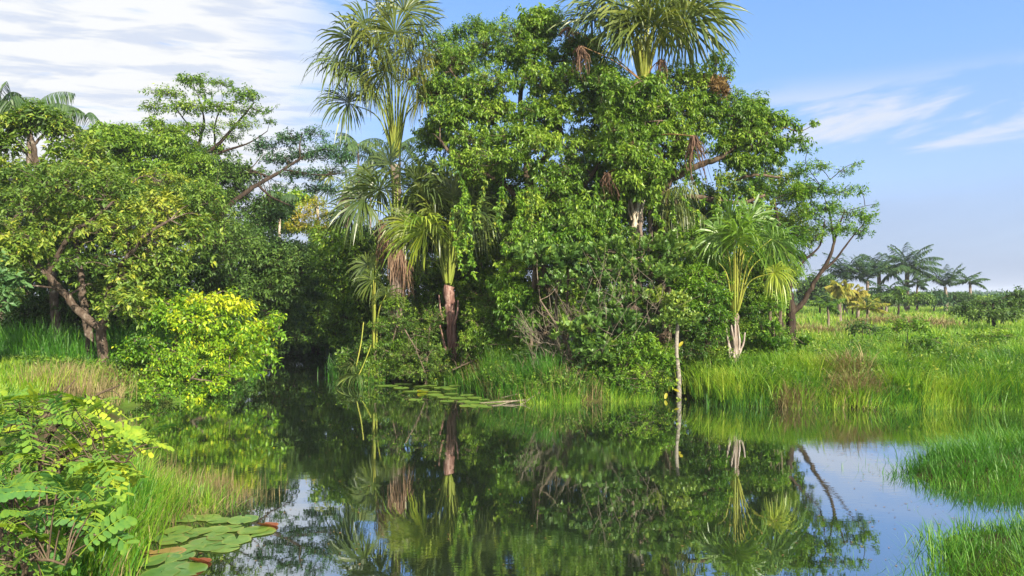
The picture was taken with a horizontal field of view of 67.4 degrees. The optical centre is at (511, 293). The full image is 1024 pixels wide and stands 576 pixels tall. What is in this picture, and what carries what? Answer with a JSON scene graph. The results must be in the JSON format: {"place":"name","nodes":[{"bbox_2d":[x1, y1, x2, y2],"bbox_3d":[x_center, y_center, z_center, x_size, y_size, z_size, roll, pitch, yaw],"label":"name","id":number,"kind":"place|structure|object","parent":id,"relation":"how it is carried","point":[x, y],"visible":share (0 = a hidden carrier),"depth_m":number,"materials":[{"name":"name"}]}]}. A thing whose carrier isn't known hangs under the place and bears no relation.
{"place":"outdoors","nodes":[
{"label":"outdoors","id":0,"kind":"place"},
{"bbox_2d":[0,295,1023,575],"bbox_3d":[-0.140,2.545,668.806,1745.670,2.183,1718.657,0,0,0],"label":"ground","id":1,"kind":"structure","parent":0,"point":[114,417],"depth_m":15.43,"materials":[{"name":"soil"}]},
{"bbox_2d":[0,250,32,314],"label":"edge tree","id":2,"kind":"object","parent":1,"relation":"on","point":[13,277],"visible":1,"depth_m":17.54,"materials":[{"name":"green plant"}]},
{"bbox_2d":[0,92,84,292],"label":"feather palm","id":3,"kind":"object","parent":1,"relation":"on","point":[15,101],"visible":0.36,"depth_m":39.97,"materials":[{"name":"green plant"}]},
{"bbox_2d":[0,97,123,339],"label":"tall tree","id":4,"kind":"object","parent":1,"relation":"on","point":[16,124],"visible":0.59,"depth_m":23.93,"materials":[{"name":"green plant"}]},
{"bbox_2d":[0,353,129,394],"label":"bank grass","id":5,"kind":"structure","parent":1,"relation":"on","point":[15,380],"depth_m":16.97,"materials":[{"name":"green plant"}]},
{"bbox_2d":[0,454,139,575],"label":"compound leaf shrub","id":6,"kind":"object","parent":1,"relation":"on","point":[20,530],"visible":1,"depth_m":3.86,"materials":[{"name":"green plant"}]},
{"bbox_2d":[1,156,139,357],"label":"leaning tree","id":7,"kind":"object","parent":1,"relation":"on","point":[84,305],"visible":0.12,"depth_m":21.50,"materials":[{"name":"green plant"}]},
{"bbox_2d":[0,380,149,563],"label":"compound leaf shrub","id":8,"kind":"object","parent":1,"relation":"on","point":[79,485],"visible":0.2,"depth_m":6.34,"materials":[{"name":"green plant"}]},
{"bbox_2d":[1,355,159,406],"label":"grass","id":9,"kind":"structure","parent":1,"relation":"on","point":[78,390],"depth_m":17.64,"materials":[{"name":"plant"}]},
{"bbox_2d":[0,380,176,575],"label":"compound leaf shrub","id":10,"kind":"object","parent":1,"relation":"on","point":[134,434],"visible":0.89,"depth_m":5.22,"materials":[{"name":"green plant"}]},
{"bbox_2d":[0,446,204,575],"bbox_3d":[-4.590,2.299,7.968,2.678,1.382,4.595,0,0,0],"label":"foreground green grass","id":11,"kind":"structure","parent":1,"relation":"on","point":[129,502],"depth_m":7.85,"materials":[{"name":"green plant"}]},
{"bbox_2d":[0,151,237,364],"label":"forked tree","id":12,"kind":"object","parent":1,"relation":"on","point":[33,254],"visible":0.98,"depth_m":20.09,"materials":[{"name":"green plant"}]},
{"bbox_2d":[1,339,238,405],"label":"ground cover","id":13,"kind":"object","parent":1,"relation":"on","point":[32,358],"visible":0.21,"depth_m":19.35,"materials":[{"name":"green plant"}]},
{"bbox_2d":[0,312,243,377],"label":"grass","id":14,"kind":"structure","parent":1,"relation":"on","point":[18,341],"depth_m":22.19,"materials":[{"name":"green plant"}]},
{"bbox_2d":[0,165,270,344],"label":"shady tree","id":15,"kind":"object","parent":1,"relation":"on","point":[33,304],"visible":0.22,"depth_m":25.98,"materials":[{"name":"green plant"}]},
{"bbox_2d":[5,435,270,575],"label":"foreground grass","id":16,"kind":"structure","parent":1,"relation":"on","point":[206,496],"depth_m":8.85,"materials":[{"name":"green plant"}]},
{"bbox_2d":[68,120,229,224],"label":"round tree","id":17,"kind":"object","parent":1,"relation":"on","point":[126,144],"visible":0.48,"depth_m":31.62,"materials":[{"name":"green plant"}]},
{"bbox_2d":[107,330,235,404],"bbox_3d":[-8.557,1.909,19.357,3.044,2.013,1.811,0,0,-22],"label":"waterside bush","id":18,"kind":"object","parent":1,"relation":"on","point":[181,365],"visible":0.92,"depth_m":19.29,"materials":[{"name":"green plant"}]},
{"bbox_2d":[144,450,253,503],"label":"dry reeds","id":19,"kind":"object","parent":1,"relation":"on","point":[217,483],"visible":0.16,"depth_m":10.63,"materials":[{"name":"beige plant"}]},
{"bbox_2d":[118,285,292,382],"bbox_3d":[-8.234,1.082,20.416,4.781,2.678,2.699,0,0,0],"label":"overhanging bush","id":20,"kind":"object","parent":1,"relation":"on","point":[182,319],"visible":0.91,"depth_m":20.25,"materials":[{"name":"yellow plant"}]},
{"bbox_2d":[137,71,277,251],"bbox_3d":[-15.112,-4.491,37.988,7.335,12.987,3.433,0,0,0],"label":"umbrella tree","id":21,"kind":"object","parent":1,"relation":"on","point":[203,108],"visible":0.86,"depth_m":37.73,"materials":[{"name":"green plant"}]},
{"bbox_2d":[181,144,299,282],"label":"shadow tree","id":22,"kind":"object","parent":1,"relation":"on","point":[235,175],"visible":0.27,"depth_m":34.63,"materials":[{"name":"green plant"}]},
{"bbox_2d":[192,219,336,357],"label":"shady tree","id":23,"kind":"object","parent":1,"relation":"on","point":[280,258],"visible":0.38,"depth_m":29.73,"materials":[{"name":"green plant"}]},
{"bbox_2d":[111,312,432,378],"bbox_3d":[-8.052,1.869,34.327,10.583,2.124,21.015,0,0,0],"label":"channel ground cover","id":24,"kind":"object","parent":1,"relation":"on","point":[358,341],"visible":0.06,"depth_m":25.72,"materials":[{"name":"green plant"}]},
{"bbox_2d":[243,188,311,237],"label":"ferny tree","id":25,"kind":"object","parent":1,"relation":"on","point":[300,195],"visible":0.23,"depth_m":48.52,"materials":[{"name":"green plant"}]},
{"bbox_2d":[195,338,384,378],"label":"channel bank grass","id":26,"kind":"structure","parent":1,"relation":"on","point":[333,370],"depth_m":25.69,"materials":[{"name":"green plant"}]},
{"bbox_2d":[225,123,356,207],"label":"slanting tree","id":27,"kind":"object","parent":1,"relation":"on","point":[297,154],"visible":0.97,"depth_m":35.69,"materials":[{"name":"green plant"}]},
{"bbox_2d":[245,228,374,351],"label":"shady tree","id":28,"kind":"object","parent":1,"relation":"on","point":[317,298],"visible":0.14,"depth_m":36.39,"materials":[{"name":"green plant"}]},
{"bbox_2d":[282,194,344,237],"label":"golden tree","id":29,"kind":"object","parent":1,"relation":"on","point":[299,227],"visible":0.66,"depth_m":45.48,"materials":[{"name":"yellow plant"}]},
{"bbox_2d":[309,156,384,229],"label":"fan palm","id":30,"kind":"object","parent":1,"relation":"on","point":[331,178],"visible":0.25,"depth_m":41.90,"materials":[{"name":"green plant"}]},
{"bbox_2d":[329,132,383,226],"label":"feather palm","id":31,"kind":"object","parent":1,"relation":"on","point":[352,145],"visible":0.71,"depth_m":55.95,"materials":[{"name":"green plant"}]},
{"bbox_2d":[301,220,412,353],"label":"shady tree","id":32,"kind":"object","parent":1,"relation":"on","point":[336,253],"visible":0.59,"depth_m":28.48,"materials":[{"name":"green plant"}]},
{"bbox_2d":[332,244,404,386],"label":"fan palm","id":33,"kind":"object","parent":1,"relation":"on","point":[372,277],"visible":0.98,"depth_m":23.78,"materials":[{"name":"green plant"}]},
{"bbox_2d":[335,288,420,380],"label":"island shrub","id":34,"kind":"object","parent":1,"relation":"on","point":[392,345],"visible":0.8,"depth_m":23.78,"materials":[{"name":"green plant"}]},
{"bbox_2d":[301,0,468,330],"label":"fan palm","id":35,"kind":"object","parent":1,"relation":"on","point":[381,25],"visible":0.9,"depth_m":25.32,"materials":[{"name":"green plant"}]},
{"bbox_2d":[318,141,459,379],"bbox_3d":[-3.838,-1.127,24.413,4.736,7.788,2.893,0,0,0],"label":"fan palm","id":36,"kind":"object","parent":1,"relation":"on","point":[361,196],"visible":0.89,"depth_m":24.05,"materials":[{"name":"green plant"}]},
{"bbox_2d":[355,334,454,383],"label":"waterline shrub","id":37,"kind":"object","parent":1,"relation":"on","point":[394,361],"visible":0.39,"depth_m":23.50,"materials":[{"name":"green plant"}]},
{"bbox_2d":[390,305,462,383],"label":"island shrub","id":38,"kind":"object","parent":1,"relation":"on","point":[419,372],"visible":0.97,"depth_m":22.91,"materials":[{"name":"green plant"}]},
{"bbox_2d":[371,148,494,351],"bbox_3d":[-2.705,-1.396,26.881,4.077,7.871,5.313,0,0,-24],"label":"understory tree","id":39,"kind":"object","parent":1,"relation":"on","point":[430,280],"visible":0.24,"depth_m":26.05,"materials":[{"name":"green plant"}]},
{"bbox_2d":[368,153,515,362],"bbox_3d":[-2.128,-1.089,24.347,4.777,7.119,3.599,0,0,-22],"label":"fan palm","id":40,"kind":"object","parent":1,"relation":"on","point":[447,268],"visible":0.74,"depth_m":24.04,"materials":[{"name":"green plant"}]},
{"bbox_2d":[421,12,497,146],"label":"back tree","id":41,"kind":"object","parent":1,"relation":"on","point":[475,27],"visible":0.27,"depth_m":28.33,"materials":[{"name":"green plant"}]},
{"bbox_2d":[441,233,526,318],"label":"waterline shrub","id":42,"kind":"object","parent":1,"relation":"on","point":[482,276],"visible":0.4,"depth_m":25.07,"materials":[{"name":"green plant"}]},
{"bbox_2d":[454,295,536,362],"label":"island shrub","id":43,"kind":"object","parent":1,"relation":"on","point":[513,340],"visible":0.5,"depth_m":22.47,"materials":[{"name":"green plant"}]},
{"bbox_2d":[457,300,540,375],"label":"waterline shrub","id":44,"kind":"object","parent":1,"relation":"on","point":[486,330],"visible":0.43,"depth_m":22.55,"materials":[{"name":"green plant"}]},
{"bbox_2d":[440,182,559,347],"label":"understory tree","id":45,"kind":"object","parent":1,"relation":"on","point":[511,214],"visible":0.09,"depth_m":25.15,"materials":[{"name":"green plant"}]},
{"bbox_2d":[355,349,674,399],"bbox_3d":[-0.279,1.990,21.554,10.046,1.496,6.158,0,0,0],"label":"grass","id":46,"kind":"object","parent":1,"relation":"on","point":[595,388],"visible":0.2,"depth_m":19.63,"materials":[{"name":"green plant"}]},
{"bbox_2d":[350,343,688,403],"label":"island bank grass","id":47,"kind":"structure","parent":1,"relation":"on","point":[458,380],"depth_m":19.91,"materials":[{"name":"green plant"}]},
{"bbox_2d":[473,332,570,392],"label":"tall island grass","id":48,"kind":"structure","parent":1,"relation":"on","point":[551,362],"depth_m":20.12,"materials":[{"name":"green plant"}]},
{"bbox_2d":[408,2,646,345],"bbox_3d":[0.502,-3.639,24.360,7.783,11.632,6.112,0,0,0],"label":"canopy tree","id":49,"kind":"object","parent":1,"relation":"on","point":[529,38],"visible":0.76,"depth_m":23.50,"materials":[{"name":"green plant"}]},
{"bbox_2d":[349,338,712,400],"bbox_3d":[0.007,2.095,22.050,10.257,1.422,6.208,0,0,0],"label":"island ground cover","id":50,"kind":"object","parent":1,"relation":"on","point":[571,376],"visible":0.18,"depth_m":19.90,"materials":[{"name":"green plant"}]},
{"bbox_2d":[485,223,598,349],"bbox_3d":[0.846,0.113,21.681,3.294,4.318,1.685,0,0,0],"label":"leafy bush","id":51,"kind":"object","parent":1,"relation":"on","point":[520,295],"visible":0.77,"depth_m":21.49,"materials":[{"name":"green plant"}]},
{"bbox_2d":[514,341,597,365],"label":"waterline shrub","id":52,"kind":"object","parent":1,"relation":"on","point":[528,351],"visible":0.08,"depth_m":20.84,"materials":[{"name":"green plant"}]},
{"bbox_2d":[503,209,637,352],"bbox_3d":[1.628,-0.093,21.936,4.015,4.741,1.911,0,0,5],"label":"waterline shrub","id":53,"kind":"object","parent":1,"relation":"on","point":[581,220],"visible":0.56,"depth_m":21.75,"materials":[{"name":"green plant"}]},
{"bbox_2d":[516,151,656,345],"bbox_3d":[2.641,-1.437,26.302,6.040,7.729,5.014,0,0,0],"label":"understory tree","id":54,"kind":"object","parent":1,"relation":"on","point":[576,292],"visible":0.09,"depth_m":25.19,"materials":[{"name":"green plant"}]},
{"bbox_2d":[516,380,663,405],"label":"sunlit bank grass","id":55,"kind":"structure","parent":1,"relation":"on","point":[649,397],"depth_m":19.20,"materials":[{"name":"green plant"}]},
{"bbox_2d":[506,228,700,381],"bbox_3d":[2.494,0.324,20.258,5.302,4.214,2.344,0,0,0],"label":"glossy bush","id":56,"kind":"object","parent":1,"relation":"on","point":[612,264],"visible":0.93,"depth_m":20.26,"materials":[{"name":"green plant"}]},
{"bbox_2d":[579,325,661,389],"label":"waterline shrub","id":57,"kind":"object","parent":1,"relation":"on","point":[618,344],"visible":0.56,"depth_m":19.78,"materials":[{"name":"green plant"}]},
{"bbox_2d":[600,335,685,398],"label":"leaved bush","id":58,"kind":"object","parent":1,"relation":"on","point":[660,358],"visible":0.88,"depth_m":19.61,"materials":[{"name":"green plant"}]},
{"bbox_2d":[547,0,751,346],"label":"fan palm","id":59,"kind":"object","parent":1,"relation":"on","point":[621,23],"visible":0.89,"depth_m":22.72,"materials":[{"name":"green plant"}]},
{"bbox_2d":[602,182,707,335],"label":"feather palm","id":60,"kind":"object","parent":1,"relation":"on","point":[683,219],"visible":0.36,"depth_m":24.03,"materials":[{"name":"green plant"}]},
{"bbox_2d":[651,289,703,399],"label":"tree","id":61,"kind":"object","parent":1,"relation":"on","point":[680,316],"visible":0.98,"depth_m":19.54,"materials":[{"name":"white plant"}]},
{"bbox_2d":[669,260,738,363],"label":"bright shrub","id":62,"kind":"object","parent":1,"relation":"on","point":[719,296],"visible":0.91,"depth_m":20.39,"materials":[{"name":"green plant"}]},
{"bbox_2d":[672,315,735,390],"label":"waterline shrub","id":63,"kind":"object","parent":1,"relation":"on","point":[690,348],"visible":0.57,"depth_m":20.46,"materials":[{"name":"green plant"}]},
{"bbox_2d":[666,225,742,354],"bbox_3d":[5.743,-0.004,22.542,2.335,4.430,1.536,0,0,0],"label":"waterline shrub","id":64,"kind":"object","parent":1,"relation":"on","point":[688,234],"visible":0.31,"depth_m":22.47,"materials":[{"name":"green plant"}]},
{"bbox_2d":[621,172,794,348],"bbox_3d":[6.906,-0.946,26.331,6.770,6.372,5.631,0,0,0],"label":"understory tree","id":65,"kind":"object","parent":1,"relation":"on","point":[759,187],"visible":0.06,"depth_m":25.33,"materials":[{"name":"green plant"}]},
{"bbox_2d":[603,49,820,345],"bbox_3d":[6.150,-2.777,23.730,7.006,10.017,4.549,0,0,0],"label":"canopy tree","id":66,"kind":"object","parent":1,"relation":"on","point":[747,128],"visible":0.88,"depth_m":23.59,"materials":[{"name":"green plant"}]},
{"bbox_2d":[688,190,812,363],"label":"fan palm","id":67,"kind":"object","parent":1,"relation":"on","point":[724,227],"visible":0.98,"depth_m":20.54,"materials":[{"name":"green plant"}]},
{"bbox_2d":[690,167,819,333],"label":"yellowish tree","id":68,"kind":"object","parent":1,"relation":"on","point":[729,184],"visible":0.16,"depth_m":26.95,"materials":[{"name":"green plant"}]},
{"bbox_2d":[738,289,796,361],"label":"waterline shrub","id":69,"kind":"object","parent":1,"relation":"on","point":[774,305],"visible":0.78,"depth_m":21.26,"materials":[{"name":"green plant"}]},
{"bbox_2d":[739,228,805,332],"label":"waterline shrub","id":70,"kind":"object","parent":1,"relation":"on","point":[752,291],"visible":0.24,"depth_m":23.28,"materials":[{"name":"green plant"}]},
{"bbox_2d":[757,319,813,357],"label":"spiky bush","id":71,"kind":"object","parent":1,"relation":"on","point":[775,340],"visible":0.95,"depth_m":21.04,"materials":[{"name":"green plant"}]},
{"bbox_2d":[763,372,835,408],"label":"dead grass clump","id":72,"kind":"object","parent":1,"relation":"on","point":[787,402],"visible":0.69,"depth_m":18.30,"materials":[{"name":"plant"}]},
{"bbox_2d":[793,270,839,312],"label":"scrub bush","id":73,"kind":"object","parent":1,"relation":"on","point":[805,286],"visible":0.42,"depth_m":67.42,"materials":[{"name":"green plant"}]},
{"bbox_2d":[805,292,845,326],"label":"feather palm","id":74,"kind":"object","parent":1,"relation":"on","point":[826,304],"visible":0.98,"depth_m":41.93,"materials":[{"name":"green plant"}]},
{"bbox_2d":[774,142,879,351],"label":"forked dark tree","id":75,"kind":"object","parent":1,"relation":"on","point":[799,190],"visible":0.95,"depth_m":24.92,"materials":[{"name":"green plant"}]},
{"bbox_2d":[824,280,854,321],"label":"feather palm","id":76,"kind":"object","parent":1,"relation":"on","point":[836,291],"visible":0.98,"depth_m":51.83,"materials":[{"name":"yellow plant"}]},
{"bbox_2d":[663,327,1023,406],"bbox_3d":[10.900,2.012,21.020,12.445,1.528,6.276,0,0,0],"label":"bank weeds","id":77,"kind":"object","parent":1,"relation":"on","point":[895,371],"visible":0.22,"depth_m":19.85,"materials":[{"name":"green plant"}]},
{"bbox_2d":[817,252,877,313],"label":"feather palm","id":78,"kind":"object","parent":1,"relation":"on","point":[838,271],"visible":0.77,"depth_m":71.64,"materials":[{"name":"green plant"}]},
{"bbox_2d":[797,341,900,377],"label":"dead grass clump","id":79,"kind":"object","parent":1,"relation":"on","point":[850,359],"visible":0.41,"depth_m":19.29,"materials":[{"name":"plant"}]},
{"bbox_2d":[681,341,1023,412],"bbox_3d":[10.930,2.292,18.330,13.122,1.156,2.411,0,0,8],"label":"waterline grass","id":80,"kind":"structure","parent":1,"relation":"on","point":[948,404],"depth_m":18.16,"materials":[{"name":"green plant"}]},
{"bbox_2d":[815,361,902,408],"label":"dead grass clump","id":81,"kind":"object","parent":1,"relation":"on","point":[847,380],"visible":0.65,"depth_m":18.40,"materials":[{"name":"plant"}]},
{"bbox_2d":[845,318,881,339],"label":"herb","id":82,"kind":"object","parent":1,"relation":"on","point":[860,326],"visible":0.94,"depth_m":26.91,"materials":[{"name":"green plant"}]},
{"bbox_2d":[846,295,889,317],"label":"feather palm","id":83,"kind":"object","parent":1,"relation":"on","point":[871,306],"visible":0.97,"depth_m":43.82,"materials":[{"name":"yellow plant"}]},
{"bbox_2d":[841,256,899,313],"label":"feather palm","id":84,"kind":"object","parent":1,"relation":"on","point":[868,272],"visible":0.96,"depth_m":69.69,"materials":[{"name":"green plant"}]},
{"bbox_2d":[722,320,1023,352],"bbox_3d":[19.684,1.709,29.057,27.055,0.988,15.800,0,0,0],"label":"tall meadow grass","id":85,"kind":"structure","parent":1,"relation":"on","point":[898,336],"depth_m":29.11,"materials":[{"name":"green plant"}]},
{"bbox_2d":[729,305,1023,334],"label":"distant meadow grass","id":86,"kind":"structure","parent":1,"relation":"on","point":[818,316],"depth_m":56.26,"materials":[{"name":"green plant"}]},
{"bbox_2d":[852,252,903,308],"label":"feather palm","id":87,"kind":"object","parent":1,"relation":"on","point":[874,260],"visible":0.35,"depth_m":77.69,"materials":[{"name":"green plant"}]},
{"bbox_2d":[866,291,904,317],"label":"scrub bush","id":88,"kind":"object","parent":1,"relation":"on","point":[885,297],"visible":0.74,"depth_m":57.68,"materials":[{"name":"green plant"}]},
{"bbox_2d":[866,279,910,314],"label":"feather palm","id":89,"kind":"object","parent":1,"relation":"on","point":[874,290],"visible":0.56,"depth_m":65.62,"materials":[{"name":"green plant"}]},
{"bbox_2d":[809,310,969,327],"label":"dead grass clump","id":90,"kind":"object","parent":1,"relation":"on","point":[876,319],"visible":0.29,"depth_m":43.42,"materials":[{"name":"plant"}]},
{"bbox_2d":[875,311,931,340],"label":"bush","id":91,"kind":"object","parent":1,"relation":"on","point":[901,324],"visible":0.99,"depth_m":23.84,"materials":[{"name":"green plant"}]},
{"bbox_2d":[874,242,945,312],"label":"feather palm","id":92,"kind":"object","parent":1,"relation":"on","point":[909,268],"visible":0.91,"depth_m":73.39,"materials":[{"name":"green plant"}]},
{"bbox_2d":[901,291,939,310],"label":"scrub bush","id":93,"kind":"object","parent":1,"relation":"on","point":[923,299],"visible":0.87,"depth_m":71.52,"materials":[{"name":"green plant"}]},
{"bbox_2d":[899,331,949,354],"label":"herb","id":94,"kind":"object","parent":1,"relation":"on","point":[928,341],"visible":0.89,"depth_m":21.38,"materials":[{"name":"green plant"}]},
{"bbox_2d":[861,506,1023,575],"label":"front grassy tongue","id":95,"kind":"object","parent":1,"relation":"on","point":[947,552],"visible":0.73,"depth_m":7.70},
{"bbox_2d":[919,503,1023,575],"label":"grass","id":96,"kind":"structure","parent":95,"relation":"on","point":[997,540],"depth_m":7.67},
{"bbox_2d":[875,417,1023,500],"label":"grassy tongue","id":97,"kind":"object","parent":1,"relation":"on","point":[968,449],"visible":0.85,"depth_m":11.31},
{"bbox_2d":[928,264,971,311],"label":"feather palm","id":98,"kind":"object","parent":1,"relation":"on","point":[952,277],"visible":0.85,"depth_m":73.59,"materials":[{"name":"green plant"}]},
{"bbox_2d":[940,285,1023,328],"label":"bush","id":99,"kind":"object","parent":1,"relation":"on","point":[976,311],"visible":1,"depth_m":37.55,"materials":[{"name":"green plant"}]},
{"bbox_2d":[962,325,1018,343],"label":"herb","id":100,"kind":"object","parent":1,"relation":"on","point":[1000,335],"visible":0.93,"depth_m":24.91,"materials":[{"name":"green plant"}]},
{"bbox_2d":[0,0,1023,294],"label":"sky","id":101,"kind":"structure","parent":0,"point":[929,94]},
{"bbox_2d":[111,345,1023,575],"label":"water","id":102,"kind":"structure","parent":0,"point":[650,506],"depth_m":11.00,"materials":[{"name":"green liquid"}]},
{"bbox_2d":[139,566,180,575],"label":"lily pad","id":103,"kind":"object","parent":102,"relation":"on","point":[171,571],"visible":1,"depth_m":7.43,"materials":[{"name":"green plant"}]},
{"bbox_2d":[174,562,207,575],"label":"lily pad","id":104,"kind":"object","parent":102,"relation":"on","point":[191,568],"visible":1,"depth_m":7.54,"materials":[{"name":"green plant"}]},
{"bbox_2d":[146,374,1008,568],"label":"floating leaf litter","id":105,"kind":"object","parent":102,"relation":"on","point":[568,486],"visible":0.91,"depth_m":10.32,"materials":[{"name":"plant"}]},
{"bbox_2d":[674,333,1023,410],"bbox_3d":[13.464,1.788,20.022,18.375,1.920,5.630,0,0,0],"label":"deep green bank grass","id":106,"kind":"structure","parent":0,"point":[979,399],"depth_m":18.60,"materials":[{"name":"green plant"}]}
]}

